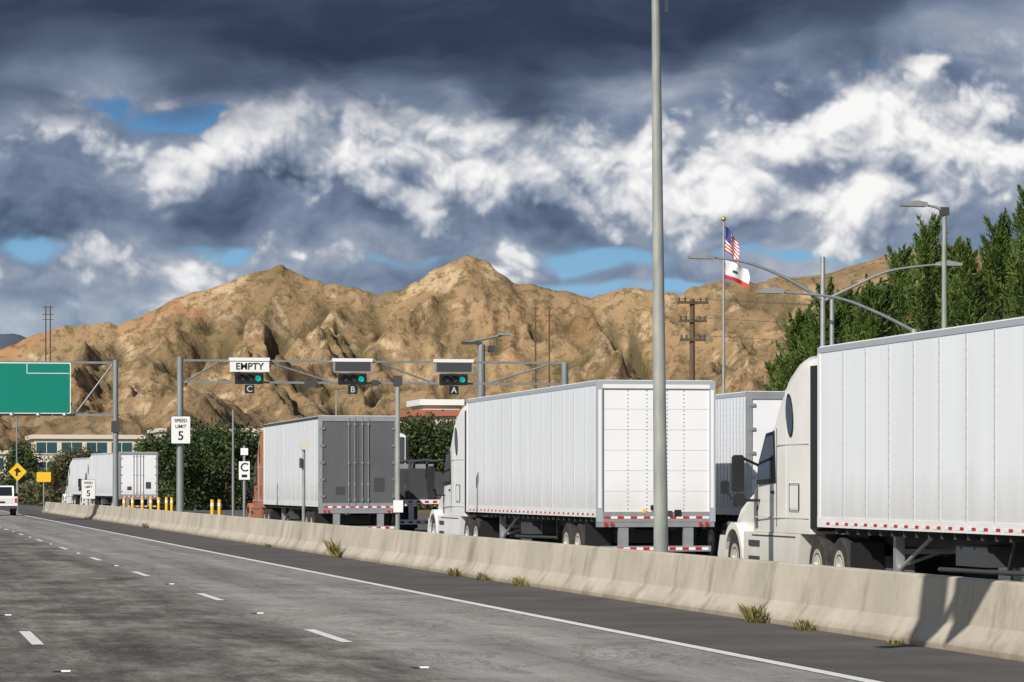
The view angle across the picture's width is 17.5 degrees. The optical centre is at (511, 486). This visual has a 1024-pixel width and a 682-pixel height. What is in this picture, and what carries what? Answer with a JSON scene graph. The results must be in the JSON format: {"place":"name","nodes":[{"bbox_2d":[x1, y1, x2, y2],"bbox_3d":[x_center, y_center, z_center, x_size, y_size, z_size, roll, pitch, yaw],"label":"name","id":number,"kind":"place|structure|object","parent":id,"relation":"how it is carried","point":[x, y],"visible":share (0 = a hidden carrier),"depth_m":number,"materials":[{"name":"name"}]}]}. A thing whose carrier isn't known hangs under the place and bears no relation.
{"place":"outdoors","nodes":[
{"label":"outdoors","id":0,"kind":"place"},
{"bbox_2d":[0,334,25,349],"bbox_3d":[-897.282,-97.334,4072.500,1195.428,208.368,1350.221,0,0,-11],"label":"mountains","id":1,"kind":"structure","parent":0,"point":[6,340],"depth_m":4179.21,"materials":[{"name":"grey stone"}]},
{"bbox_2d":[147,428,262,450],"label":"office building","id":2,"kind":"structure","parent":0,"point":[155,431],"depth_m":522.34,"materials":[{"name":"paint"}]},
{"bbox_2d":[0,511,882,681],"bbox_3d":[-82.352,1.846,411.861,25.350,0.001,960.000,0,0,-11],"label":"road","id":3,"kind":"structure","parent":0,"point":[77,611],"depth_m":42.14,"materials":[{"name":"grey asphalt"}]},
{"bbox_2d":[0,486,17,514],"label":"pickup truck","id":4,"kind":"object","parent":3,"relation":"on","point":[8,499],"visible":1,"depth_m":208.85,"materials":[{"name":"white paint"}]},
{"bbox_2d":[0,531,428,671],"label":"raised pavement markers","id":5,"kind":"object","parent":3,"relation":"on","point":[251,613],"visible":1,"depth_m":33.67,"materials":[{"name":"white plastic"}]},
{"bbox_2d":[0,510,880,681],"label":"road markings","id":6,"kind":"object","parent":3,"relation":"on","point":[31,638],"visible":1,"depth_m":42.25,"materials":[{"name":"paint"}]},
{"bbox_2d":[1,503,884,681],"bbox_3d":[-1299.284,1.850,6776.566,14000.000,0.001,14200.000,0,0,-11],"label":"ground","id":7,"kind":"structure","parent":0,"point":[424,512],"depth_m":59.69,"materials":[{"name":"grey asphalt"}]},
{"bbox_2d":[0,450,12,481],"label":"office building","id":8,"kind":"structure","parent":7,"relation":"on","point":[2,454],"depth_m":564.12,"materials":[{"name":"paint"}]},
{"bbox_2d":[0,458,12,481],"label":"windows","id":9,"kind":"structure","parent":8,"relation":"in","point":[1,462],"depth_m":564.06,"materials":[{"name":"teal glass"}]},
{"bbox_2d":[25,435,161,471],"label":"office building","id":10,"kind":"structure","parent":7,"relation":"on","point":[51,445],"depth_m":481.15,"materials":[{"name":"paint"}]},
{"bbox_2d":[36,442,141,471],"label":"windows","id":11,"kind":"structure","parent":10,"relation":"in","point":[50,447],"depth_m":481.06,"materials":[{"name":"teal glass"}]},
{"bbox_2d":[1,470,437,506],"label":"shrubs","id":12,"kind":"object","parent":7,"relation":"on","point":[48,496],"visible":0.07,"depth_m":315.01,"materials":[{"name":"green plant"}]},
{"bbox_2d":[335,390,347,415],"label":"street lamp","id":13,"kind":"object","parent":7,"relation":"on","point":[336,401],"visible":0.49,"depth_m":259.94,"materials":[{"name":"metal"}]},
{"bbox_2d":[400,410,447,509],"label":"broadleaf tree","id":14,"kind":"object","parent":7,"relation":"on","point":[416,436],"visible":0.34,"depth_m":260.58,"materials":[{"name":"green plant"}]},
{"bbox_2d":[392,410,460,504],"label":"office building","id":15,"kind":"structure","parent":7,"relation":"on","point":[451,414],"depth_m":330.30,"materials":[{"name":"paint"}]},
{"bbox_2d":[407,399,463,416],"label":"canopy roof","id":16,"kind":"structure","parent":15,"relation":"attached to","point":[440,404],"depth_m":343.25,"materials":[{"name":"paint"}]},
{"bbox_2d":[403,406,449,508],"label":"broadleaf tree","id":17,"kind":"object","parent":7,"relation":"on","point":[428,418],"visible":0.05,"depth_m":269.43,"materials":[{"name":"green plant"}]},
{"bbox_2d":[418,418,455,509],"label":"broadleaf tree","id":18,"kind":"object","parent":7,"relation":"on","point":[443,435],"visible":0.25,"depth_m":261.36,"materials":[{"name":"green plant"}]},
{"bbox_2d":[677,297,708,379],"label":"utility pole","id":19,"kind":"object","parent":7,"relation":"on","point":[692,339],"visible":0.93,"depth_m":199.85,"materials":[{"name":"brown wood"}]},
{"bbox_2d":[680,298,814,340],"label":"power lines","id":20,"kind":"object","parent":19,"relation":"attached to","point":[746,320],"visible":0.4,"depth_m":199.17,"materials":[{"name":"grey"}]},
{"bbox_2d":[721,216,749,393],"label":"flagpole","id":21,"kind":"object","parent":7,"relation":"on","point":[737,273],"visible":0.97,"depth_m":150.03,"materials":[{"name":"metal"}]},
{"bbox_2d":[883,243,919,335],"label":"pine tree","id":22,"kind":"object","parent":7,"relation":"on","point":[899,259],"visible":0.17,"depth_m":119.91,"materials":[{"name":"green plant"}]},
{"bbox_2d":[897,212,951,334],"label":"pine tree","id":23,"kind":"object","parent":7,"relation":"on","point":[924,292],"visible":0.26,"depth_m":112.09,"materials":[{"name":"green plant"}]},
{"bbox_2d":[930,232,965,327],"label":"pine tree","id":24,"kind":"object","parent":7,"relation":"on","point":[951,250],"visible":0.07,"depth_m":117.44,"materials":[{"name":"green plant"}]},
{"bbox_2d":[935,238,999,328],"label":"pine tree","id":25,"kind":"object","parent":7,"relation":"on","point":[965,304],"visible":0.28,"depth_m":107.83,"materials":[{"name":"green plant"}]},
{"bbox_2d":[976,206,1019,321],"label":"pine tree","id":26,"kind":"object","parent":7,"relation":"on","point":[992,253],"visible":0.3,"depth_m":111.61,"materials":[{"name":"green plant"}]},
{"bbox_2d":[994,184,1023,319],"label":"pine tree","id":27,"kind":"object","parent":7,"relation":"on","point":[1016,280],"visible":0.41,"depth_m":103.77,"materials":[{"name":"green plant"}]},
{"bbox_2d":[0,255,1013,450],"bbox_3d":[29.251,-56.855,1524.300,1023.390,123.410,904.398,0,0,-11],"label":"mountains","id":28,"kind":"structure","parent":0,"point":[280,312],"depth_m":1657.74,"materials":[{"name":"brown stone"}]},
{"bbox_2d":[42,305,46,360],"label":"transmission pole","id":29,"kind":"object","parent":28,"relation":"on","point":[45,314],"visible":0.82,"depth_m":1499.74,"materials":[{"name":"brown wood"}]},
{"bbox_2d":[47,305,53,360],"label":"transmission pole","id":30,"kind":"object","parent":28,"relation":"on","point":[50,314],"visible":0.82,"depth_m":1499.73,"materials":[{"name":"brown wood"}]},
{"bbox_2d":[532,307,538,388],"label":"transmission pole","id":31,"kind":"object","parent":28,"relation":"on","point":[535,308],"visible":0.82,"depth_m":1399.73,"materials":[{"name":"brown wood"}]},
{"bbox_2d":[546,307,552,386],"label":"transmission pole","id":32,"kind":"object","parent":28,"relation":"on","point":[549,308],"visible":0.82,"depth_m":1399.74,"materials":[{"name":"brown wood"}]},
{"bbox_2d":[0,0,1023,337],"bbox_3d":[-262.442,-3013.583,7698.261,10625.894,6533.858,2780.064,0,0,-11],"label":"sky","id":33,"kind":"structure","parent":0,"point":[154,154],"depth_m":8972.80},
{"bbox_2d":[0,508,1023,681],"bbox_3d":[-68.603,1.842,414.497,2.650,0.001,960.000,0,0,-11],"label":"road shoulder","id":34,"kind":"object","parent":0,"point":[877,659],"depth_m":44.83},
{"bbox_2d":[9,418,26,512],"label":"warning sign","id":35,"kind":"object","parent":34,"relation":"on","point":[17,471],"visible":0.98,"depth_m":225.00,"materials":[{"name":"yellow metal"}]},
{"bbox_2d":[37,472,50,512],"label":"warning sign","id":36,"kind":"object","parent":34,"relation":"on","point":[43,477],"visible":1,"depth_m":225.00,"materials":[{"name":"yellow metal"}]},
{"bbox_2d":[42,502,92,518],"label":"concrete barrier","id":37,"kind":"object","parent":34,"relation":"on","point":[76,510],"visible":0.94,"depth_m":205.29,"materials":[{"name":"beige concrete"}]},
{"bbox_2d":[322,539,341,557],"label":"weed plant","id":38,"kind":"object","parent":34,"relation":"on","point":[333,550],"visible":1,"depth_m":85.67,"materials":[{"name":"green plant"}]},
{"bbox_2d":[446,567,463,576],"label":"weed plant","id":39,"kind":"object","parent":34,"relation":"on","point":[451,572],"visible":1,"depth_m":67.89,"materials":[{"name":"green plant"}]},
{"bbox_2d":[476,572,492,580],"bbox_3d":[-0.562,1.753,64.943,0.247,0.179,1.166,0,0,-11],"label":"weed plant","id":40,"kind":"object","parent":34,"relation":"on","point":[482,577],"visible":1,"depth_m":64.86,"materials":[{"name":"plant"}]},
{"bbox_2d":[508,576,529,586],"bbox_3d":[0.126,1.735,61.261,0.282,0.213,1.084,0,0,-11],"label":"weed plant","id":41,"kind":"object","parent":34,"relation":"on","point":[518,582],"visible":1,"depth_m":61.17,"materials":[{"name":"plant"}]},
{"bbox_2d":[88,504,1023,661],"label":"concrete barrier","id":42,"kind":"object","parent":34,"relation":"on","point":[979,616],"visible":0.97,"depth_m":49.05,"materials":[{"name":"beige concrete"}]},
{"bbox_2d":[737,601,767,624],"bbox_3d":[3.232,1.691,44.843,0.363,0.302,1.376,0,0,-11],"label":"weed plant","id":43,"kind":"object","parent":34,"relation":"on","point":[753,615],"visible":1,"depth_m":44.76,"materials":[{"name":"green plant"}]},
{"bbox_2d":[793,618,816,630],"bbox_3d":[3.743,1.763,42.414,0.274,0.159,0.726,0,0,-11],"label":"weed plant","id":44,"kind":"object","parent":34,"relation":"on","point":[804,625],"visible":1,"depth_m":42.38,"materials":[{"name":"green plant"}]},
{"bbox_2d":[885,639,905,644],"bbox_3d":[4.468,1.807,38.715,0.215,0.070,0.481,0,0,-11],"label":"weed plant","id":45,"kind":"object","parent":34,"relation":"on","point":[900,641],"visible":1,"depth_m":38.64,"materials":[{"name":"green plant"}]},
{"bbox_2d":[18,504,1023,581],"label":"truck lane pavement","id":46,"kind":"structure","parent":0,"point":[422,528],"depth_m":216.10,"materials":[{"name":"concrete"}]},
{"bbox_2d":[0,437,49,500],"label":"broadleaf tree","id":47,"kind":"object","parent":46,"relation":"on","point":[26,457],"visible":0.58,"depth_m":338.93,"materials":[{"name":"green plant"}]},
{"bbox_2d":[18,450,82,504],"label":"broadleaf tree","id":48,"kind":"object","parent":46,"relation":"on","point":[59,470],"visible":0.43,"depth_m":319.01,"materials":[{"name":"green plant"}]},
{"bbox_2d":[0,360,119,505],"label":"overhead highway sign","id":49,"kind":"object","parent":46,"relation":"on","point":[35,388],"visible":0.98,"depth_m":177.95,"materials":[{"name":"metal"}]},
{"bbox_2d":[61,458,88,504],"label":"semi truck","id":50,"kind":"object","parent":46,"relation":"on","point":[76,472],"visible":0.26,"depth_m":274.18,"materials":[{"name":"grey metal"}]},
{"bbox_2d":[55,444,100,493],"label":"broadleaf tree","id":51,"kind":"object","parent":46,"relation":"on","point":[86,454],"visible":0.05,"depth_m":329.87,"materials":[{"name":"green plant"}]},
{"bbox_2d":[81,480,94,504],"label":"speed limit sign","id":52,"kind":"object","parent":46,"relation":"on","point":[87,489],"visible":1,"depth_m":205.09,"materials":[{"name":"white metal"}]},
{"bbox_2d":[78,452,157,508],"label":"semi truck","id":53,"kind":"object","parent":46,"relation":"on","point":[138,475],"visible":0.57,"depth_m":222.49,"materials":[{"name":"grey metal"}]},
{"bbox_2d":[131,437,190,507],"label":"broadleaf tree","id":54,"kind":"object","parent":46,"relation":"on","point":[137,450],"depth_m":280.09,"materials":[{"name":"green plant"}]},
{"bbox_2d":[123,497,220,514],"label":"safety bollards","id":55,"kind":"object","parent":46,"relation":"on","point":[171,504],"visible":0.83,"depth_m":204.92,"materials":[{"name":"yellow"}]},
{"bbox_2d":[134,427,211,509],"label":"broadleaf tree","id":56,"kind":"object","parent":46,"relation":"on","point":[167,467],"visible":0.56,"depth_m":253.91,"materials":[{"name":"green plant"}]},
{"bbox_2d":[158,412,252,509],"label":"broadleaf tree","id":57,"kind":"object","parent":46,"relation":"on","point":[195,434],"visible":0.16,"depth_m":261.00,"materials":[{"name":"green plant"}]},
{"bbox_2d":[173,420,258,509],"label":"broadleaf tree","id":58,"kind":"object","parent":46,"relation":"on","point":[217,439],"visible":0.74,"depth_m":256.89,"materials":[{"name":"green plant"}]},
{"bbox_2d":[232,410,234,515],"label":"utility post","id":59,"kind":"object","parent":46,"relation":"on","point":[233,510],"visible":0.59,"depth_m":189.94,"materials":[{"name":"metal"}]},
{"bbox_2d":[215,421,264,508],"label":"broadleaf tree","id":60,"kind":"object","parent":46,"relation":"on","point":[251,439],"visible":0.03,"depth_m":269.96,"materials":[{"name":"green plant"}]},
{"bbox_2d":[239,446,249,516],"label":"lane sign","id":61,"kind":"object","parent":46,"relation":"on","point":[244,470],"visible":0.97,"depth_m":116.92,"materials":[{"name":"metal"}]},
{"bbox_2d":[299,442,307,521],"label":"card reader post","id":62,"kind":"object","parent":46,"relation":"on","point":[304,446],"visible":0.77,"depth_m":100.65,"materials":[{"name":"metal"}]},
{"bbox_2d":[241,415,395,528],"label":"semi truck","id":63,"kind":"object","parent":46,"relation":"on","point":[349,470],"visible":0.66,"depth_m":107.93,"materials":[{"name":"grey metal"}]},
{"bbox_2d":[176,357,567,511],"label":"truck signal gantry","id":64,"kind":"object","parent":46,"relation":"on","point":[363,367],"visible":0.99,"depth_m":141.98,"materials":[{"name":"metal"}]},
{"bbox_2d":[171,416,190,443],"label":"speed limit sign","id":65,"kind":"object","parent":64,"relation":"attached to","point":[180,429],"visible":1,"depth_m":140.74,"materials":[{"name":"white metal"}]},
{"bbox_2d":[393,376,402,529],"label":"utility post","id":66,"kind":"object","parent":46,"relation":"on","point":[397,501],"visible":0.77,"depth_m":82.50,"materials":[{"name":"metal"}]},
{"bbox_2d":[390,433,442,530],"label":"flatbed truck","id":67,"kind":"object","parent":46,"relation":"on","point":[413,489],"visible":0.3,"depth_m":121.53,"materials":[{"name":"white paint"}]},
{"bbox_2d":[461,333,510,396],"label":"camera mast","id":68,"kind":"object","parent":46,"relation":"on","point":[481,371],"visible":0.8,"depth_m":149.86,"materials":[{"name":"metal"}]},
{"bbox_2d":[426,380,714,554],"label":"semi truck","id":69,"kind":"object","parent":46,"relation":"on","point":[572,463],"visible":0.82,"depth_m":73.30,"materials":[{"name":"grey metal"}]},
{"bbox_2d":[652,0,667,551],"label":"street lamp","id":70,"kind":"object","parent":46,"relation":"on","point":[660,503],"visible":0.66,"depth_m":54.21,"materials":[{"name":"metal"}]},
{"bbox_2d":[696,391,784,555],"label":"semi truck","id":71,"kind":"object","parent":46,"relation":"on","point":[745,422],"visible":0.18,"depth_m":77.02,"materials":[{"name":"grey metal"}]},
{"bbox_2d":[761,349,789,390],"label":"pine tree","id":72,"kind":"object","parent":46,"relation":"on","point":[770,367],"visible":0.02,"depth_m":117.83,"materials":[{"name":"green plant"}]},
{"bbox_2d":[766,303,812,390],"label":"pine tree","id":73,"kind":"object","parent":46,"relation":"on","point":[783,378],"visible":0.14,"depth_m":114.79,"materials":[{"name":"green plant"}]},
{"bbox_2d":[794,276,849,367],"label":"pine tree","id":74,"kind":"object","parent":46,"relation":"on","point":[810,349],"visible":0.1,"depth_m":107.70,"materials":[{"name":"green plant"}]},
{"bbox_2d":[688,253,962,345],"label":"street lamp","id":75,"kind":"object","parent":46,"relation":"on","point":[823,300],"visible":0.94,"depth_m":99.94,"materials":[{"name":"metal"}]},
{"bbox_2d":[830,299,833,344],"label":"utility post","id":76,"kind":"object","parent":46,"relation":"on","point":[831,321],"visible":0.14,"depth_m":100.94,"materials":[{"name":"metal"}]},
{"bbox_2d":[756,287,917,332],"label":"street lamp","id":77,"kind":"object","parent":46,"relation":"on","point":[773,290],"visible":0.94,"depth_m":94.57,"materials":[{"name":"metal"}]},
{"bbox_2d":[828,285,861,342],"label":"pine tree","id":78,"kind":"object","parent":46,"relation":"on","point":[847,313],"visible":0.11,"depth_m":111.62,"materials":[{"name":"green plant"}]},
{"bbox_2d":[718,316,1023,581],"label":"semi truck","id":79,"kind":"object","parent":46,"relation":"on","point":[902,453],"visible":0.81,"depth_m":50.68,"materials":[{"name":"grey metal"}]},
{"bbox_2d":[837,274,909,343],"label":"pine tree","id":80,"kind":"object","parent":46,"relation":"on","point":[871,325],"visible":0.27,"depth_m":105.81,"materials":[{"name":"green plant"}]},
{"bbox_2d":[899,200,948,327],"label":"street lamp","id":81,"kind":"object","parent":46,"relation":"on","point":[944,212],"visible":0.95,"depth_m":94.93,"materials":[{"name":"metal"}]},
{"bbox_2d":[756,245,1008,283],"bbox_3d":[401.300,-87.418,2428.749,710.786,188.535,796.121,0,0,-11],"label":"mountains","id":82,"kind":"structure","parent":0,"point":[870,268],"depth_m":2482.45,"materials":[{"name":"brown stone"}]}
]}

